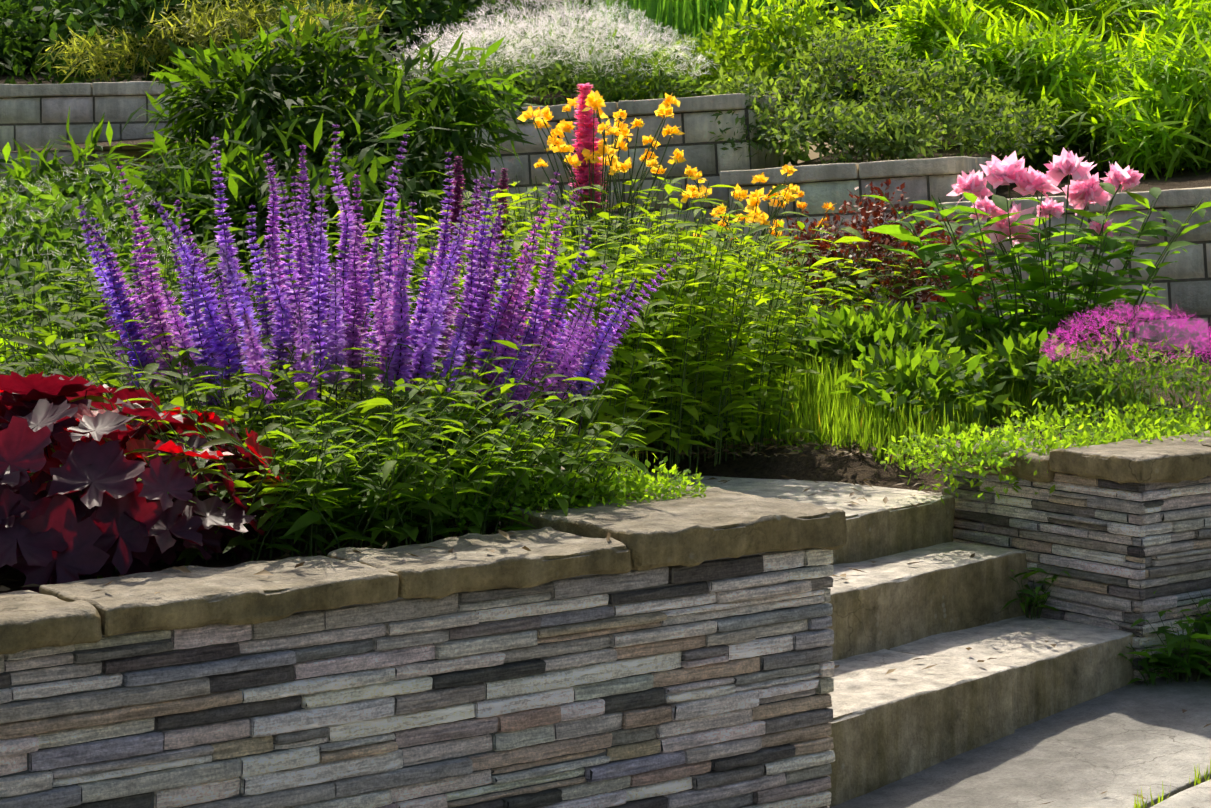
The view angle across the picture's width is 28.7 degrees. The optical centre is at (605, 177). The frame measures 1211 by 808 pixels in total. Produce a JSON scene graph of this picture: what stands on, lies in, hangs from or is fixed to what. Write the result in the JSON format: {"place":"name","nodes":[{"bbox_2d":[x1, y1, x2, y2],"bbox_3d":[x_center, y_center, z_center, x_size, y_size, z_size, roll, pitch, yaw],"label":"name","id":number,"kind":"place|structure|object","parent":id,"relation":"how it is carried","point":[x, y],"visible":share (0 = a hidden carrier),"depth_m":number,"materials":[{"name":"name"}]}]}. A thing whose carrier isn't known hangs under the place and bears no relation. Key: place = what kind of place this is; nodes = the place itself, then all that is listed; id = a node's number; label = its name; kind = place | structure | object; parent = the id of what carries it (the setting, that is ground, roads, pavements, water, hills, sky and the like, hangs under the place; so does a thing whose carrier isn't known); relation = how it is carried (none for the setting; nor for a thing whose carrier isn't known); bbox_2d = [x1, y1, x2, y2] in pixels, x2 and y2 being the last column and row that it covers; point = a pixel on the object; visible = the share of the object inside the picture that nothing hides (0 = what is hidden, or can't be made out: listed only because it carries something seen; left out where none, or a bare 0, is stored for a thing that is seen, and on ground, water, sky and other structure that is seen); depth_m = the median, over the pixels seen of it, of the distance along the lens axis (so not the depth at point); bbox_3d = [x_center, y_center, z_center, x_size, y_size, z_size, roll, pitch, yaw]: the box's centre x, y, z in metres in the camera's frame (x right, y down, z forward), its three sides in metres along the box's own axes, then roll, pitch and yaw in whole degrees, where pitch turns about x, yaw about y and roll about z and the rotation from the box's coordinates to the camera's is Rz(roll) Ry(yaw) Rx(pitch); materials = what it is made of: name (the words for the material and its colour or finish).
{"place":"outdoors","nodes":[
{"label":"outdoors","id":0,"kind":"place"},
{"bbox_2d":[0,64,498,91],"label":"terrace soil","id":1,"kind":"structure","parent":0,"point":[29,76],"depth_m":16.83,"materials":[{"name":"brown soil"}]},
{"bbox_2d":[12,68,903,151],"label":"terrace soil","id":2,"kind":"structure","parent":0,"point":[142,140],"depth_m":13.97,"materials":[{"name":"brown soil"}]},
{"bbox_2d":[0,281,1210,592],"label":"terrace soil","id":3,"kind":"structure","parent":0,"point":[834,467],"depth_m":6.33,"materials":[{"name":"brown soil"}]},
{"bbox_2d":[0,95,195,308],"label":"back wall","id":4,"kind":"structure","parent":3,"relation":"on","point":[32,122],"depth_m":12.86,"materials":[{"name":"grey concrete"}]},
{"bbox_2d":[0,81,209,97],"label":"wall caps","id":5,"kind":"object","parent":4,"relation":"on","point":[81,89],"visible":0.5,"depth_m":12.84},
{"bbox_2d":[9,390,263,559],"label":"heuchera petioles","id":6,"kind":"object","parent":3,"relation":"on","point":[132,436],"visible":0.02,"depth_m":4.01,"materials":[{"name":"red plant"}]},
{"bbox_2d":[0,370,298,592],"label":"heuchera leaves","id":7,"kind":"object","parent":3,"relation":"on","point":[119,517],"visible":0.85,"depth_m":3.79,"materials":[{"name":"red plant"}]},
{"bbox_2d":[0,0,716,334],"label":"white flowers","id":8,"kind":"object","parent":3,"relation":"on","point":[557,31],"visible":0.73,"depth_m":11.92,"materials":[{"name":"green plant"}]},
{"bbox_2d":[72,121,681,467],"bbox_3d":[-0.521,0.270,4.876,1.192,0.766,1.204,0,0,-37],"label":"salvia","id":9,"kind":"object","parent":3,"relation":"on","point":[354,391],"depth_m":4.75,"materials":[{"name":"purple plant"}]},
{"bbox_2d":[76,125,680,418],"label":"purple flower spikes","id":10,"kind":"object","parent":9,"relation":"attached to","point":[252,361],"visible":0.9,"depth_m":4.69,"materials":[{"name":"purple plant"}]},
{"bbox_2d":[0,175,869,578],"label":"salvia plant","id":11,"kind":"object","parent":3,"relation":"on","point":[366,479],"depth_m":5.33,"materials":[{"name":"green plant"}]},
{"bbox_2d":[231,446,709,552],"bbox_3d":[-0.192,0.608,4.338,1.113,0.187,0.366,0,0,-37],"label":"bed groundcover","id":12,"kind":"object","parent":3,"relation":"on","point":[637,485],"visible":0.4,"depth_m":4.34,"materials":[{"name":"green plant"}]},
{"bbox_2d":[395,108,783,313],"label":"back wall","id":13,"kind":"structure","parent":3,"relation":"on","point":[710,162],"depth_m":11.04,"materials":[{"name":"grey concrete"}]},
{"bbox_2d":[423,93,782,124],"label":"wall caps","id":14,"kind":"object","parent":13,"relation":"on","point":[697,103],"visible":0.44,"depth_m":11.03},
{"bbox_2d":[0,0,1210,374],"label":"shrub","id":15,"kind":"object","parent":3,"relation":"on","point":[1044,80],"depth_m":11.18,"materials":[{"name":"green plant"}]},
{"bbox_2d":[611,471,940,494],"bbox_3d":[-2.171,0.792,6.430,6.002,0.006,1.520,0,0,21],"label":"path stone","id":16,"kind":"object","parent":3,"relation":"on","point":[733,483],"depth_m":6.14,"materials":[{"name":"beige stone"}]},
{"bbox_2d":[437,176,1210,430],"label":"ground cover plants","id":17,"kind":"object","parent":3,"relation":"on","point":[1013,350],"visible":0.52,"depth_m":7.24,"materials":[{"name":"green plant"}]},
{"bbox_2d":[447,83,1210,416],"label":"flowers","id":18,"kind":"object","parent":3,"relation":"on","point":[1083,187],"depth_m":7.42,"materials":[{"name":"plant"}]},
{"bbox_2d":[727,479,954,564],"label":"step slab","id":19,"kind":"structure","parent":3,"relation":"on","point":[877,526],"depth_m":5.71,"materials":[{"name":"stone"}]},
{"bbox_2d":[728,173,995,324],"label":"back wall","id":20,"kind":"structure","parent":3,"relation":"on","point":[818,194],"depth_m":10.36,"materials":[{"name":"grey concrete"}]},
{"bbox_2d":[720,156,991,185],"bbox_3d":[1.158,-0.025,10.757,1.110,0.136,0.843,0,0,18],"label":"coping","id":21,"kind":"object","parent":20,"relation":"on","point":[888,168],"visible":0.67,"depth_m":10.35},
{"bbox_2d":[769,179,1009,313],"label":"bronze shrub leaves","id":22,"kind":"object","parent":3,"relation":"on","point":[872,237],"visible":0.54,"depth_m":8.45,"materials":[{"name":"red plant"}]},
{"bbox_2d":[601,317,1210,504],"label":"ground cover plants","id":23,"kind":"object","parent":3,"relation":"on","point":[816,396],"visible":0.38,"depth_m":6.42,"materials":[{"name":"green plant"}]},
{"bbox_2d":[943,205,1210,350],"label":"back wall","id":24,"kind":"structure","parent":3,"relation":"on","point":[1190,271],"depth_m":9.61,"materials":[{"name":"grey concrete"}]},
{"bbox_2d":[934,187,1210,220],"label":"wall caps","id":25,"kind":"object","parent":24,"relation":"on","point":[1181,197],"visible":0.48,"depth_m":9.62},
{"bbox_2d":[792,109,1042,165],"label":"terrace soil","id":26,"kind":"structure","parent":0,"point":[944,152],"depth_m":11.92,"materials":[{"name":"brown soil"}]},
{"bbox_2d":[830,668,1210,807],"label":"paving","id":27,"kind":"structure","parent":0,"point":[1121,746],"depth_m":4.79,"materials":[{"name":"grey concrete"}]},
{"bbox_2d":[0,426,1210,803],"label":"leaf litter","id":28,"kind":"object","parent":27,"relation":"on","point":[266,572],"visible":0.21,"depth_m":6.03,"materials":[{"name":"brown plant"}]},
{"bbox_2d":[826,649,1014,806],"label":"step slab","id":29,"kind":"structure","parent":27,"relation":"on","point":[908,716],"depth_m":4.80,"materials":[{"name":"stone"}]},
{"bbox_2d":[824,541,1030,660],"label":"step slab","id":30,"kind":"structure","parent":29,"relation":"on","point":[888,602],"depth_m":5.39,"materials":[{"name":"stone"}]},
{"bbox_2d":[890,615,1135,729],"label":"step slab","id":31,"kind":"structure","parent":27,"relation":"on","point":[1078,663],"depth_m":5.26,"materials":[{"name":"stone"}]},
{"bbox_2d":[1001,565,1210,807],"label":"weed","id":32,"kind":"object","parent":27,"relation":"on","point":[1163,659],"depth_m":5.40,"materials":[{"name":"green plant"}]},
{"bbox_2d":[988,140,1210,199],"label":"terrace soil","id":33,"kind":"structure","parent":0,"point":[1186,178],"depth_m":11.05,"materials":[{"name":"brown soil"}]},
{"bbox_2d":[1150,779,1210,807],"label":"paving","id":34,"kind":"structure","parent":0,"point":[1198,796],"depth_m":4.48,"materials":[{"name":"grey concrete"}]},
{"label":"lawn patch","id":35,"kind":"object","parent":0,"visible":0},
{"bbox_2d":[0,321,206,385],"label":"foliage","id":36,"kind":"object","parent":35,"relation":"on","point":[28,357],"depth_m":9.61,"materials":[{"name":"green plant"}]},
{"label":"ground surface","id":37,"kind":"structure","parent":0,"visible":0},
{"bbox_2d":[0,464,1210,807],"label":"stone wall","id":38,"kind":"structure","parent":37,"relation":"on","point":[566,654],"depth_m":3.92,"materials":[{"name":"grey stone"}]},
{"bbox_2d":[0,590,101,654],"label":"cap stone","id":39,"kind":"object","parent":38,"relation":"on","point":[29,619],"visible":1,"depth_m":3.37,"materials":[{"name":"beige stone"}]},
{"bbox_2d":[39,556,398,636],"bbox_3d":[-0.593,0.643,3.650,0.506,0.055,0.259,0,0,-37],"label":"cap stone","id":40,"kind":"object","parent":38,"relation":"on","point":[201,596],"visible":0.92,"depth_m":3.58,"materials":[{"name":"beige stone"}]},
{"bbox_2d":[327,527,630,598],"bbox_3d":[-0.208,0.642,3.941,0.466,0.059,0.258,0,0,-37],"label":"cap stone","id":41,"kind":"object","parent":38,"relation":"on","point":[470,562],"visible":0.85,"depth_m":3.88,"materials":[{"name":"beige stone"}]},
{"bbox_2d":[499,466,699,521],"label":"plants","id":42,"kind":"object","parent":38,"relation":"on","point":[646,490],"visible":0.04,"depth_m":4.58,"materials":[{"name":"green plant"}]},
{"bbox_2d":[502,487,846,570],"bbox_3d":[0.127,0.633,4.282,0.498,0.079,0.409,0,0,-37],"label":"cap stone","id":43,"kind":"object","parent":38,"relation":"on","point":[713,524],"visible":0.77,"depth_m":4.17,"materials":[{"name":"beige stone"}]},
{"bbox_2d":[931,438,1086,482],"bbox_3d":[1.036,0.692,5.824,0.287,0.076,0.404,0,0,-37],"label":"cap stone","id":44,"kind":"object","parent":38,"relation":"on","point":[1024,469],"visible":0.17,"depth_m":5.65,"materials":[{"name":"beige stone"}]},
{"bbox_2d":[1049,439,1210,483],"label":"cap stone","id":45,"kind":"object","parent":38,"relation":"on","point":[1143,461],"visible":0.94,"depth_m":5.47,"materials":[{"name":"beige stone"}]},
{"bbox_2d":[1154,431,1210,446],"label":"cap stone","id":46,"kind":"object","parent":38,"relation":"on","point":[1207,440],"visible":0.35,"depth_m":5.79,"materials":[{"name":"beige stone"}]}
]}

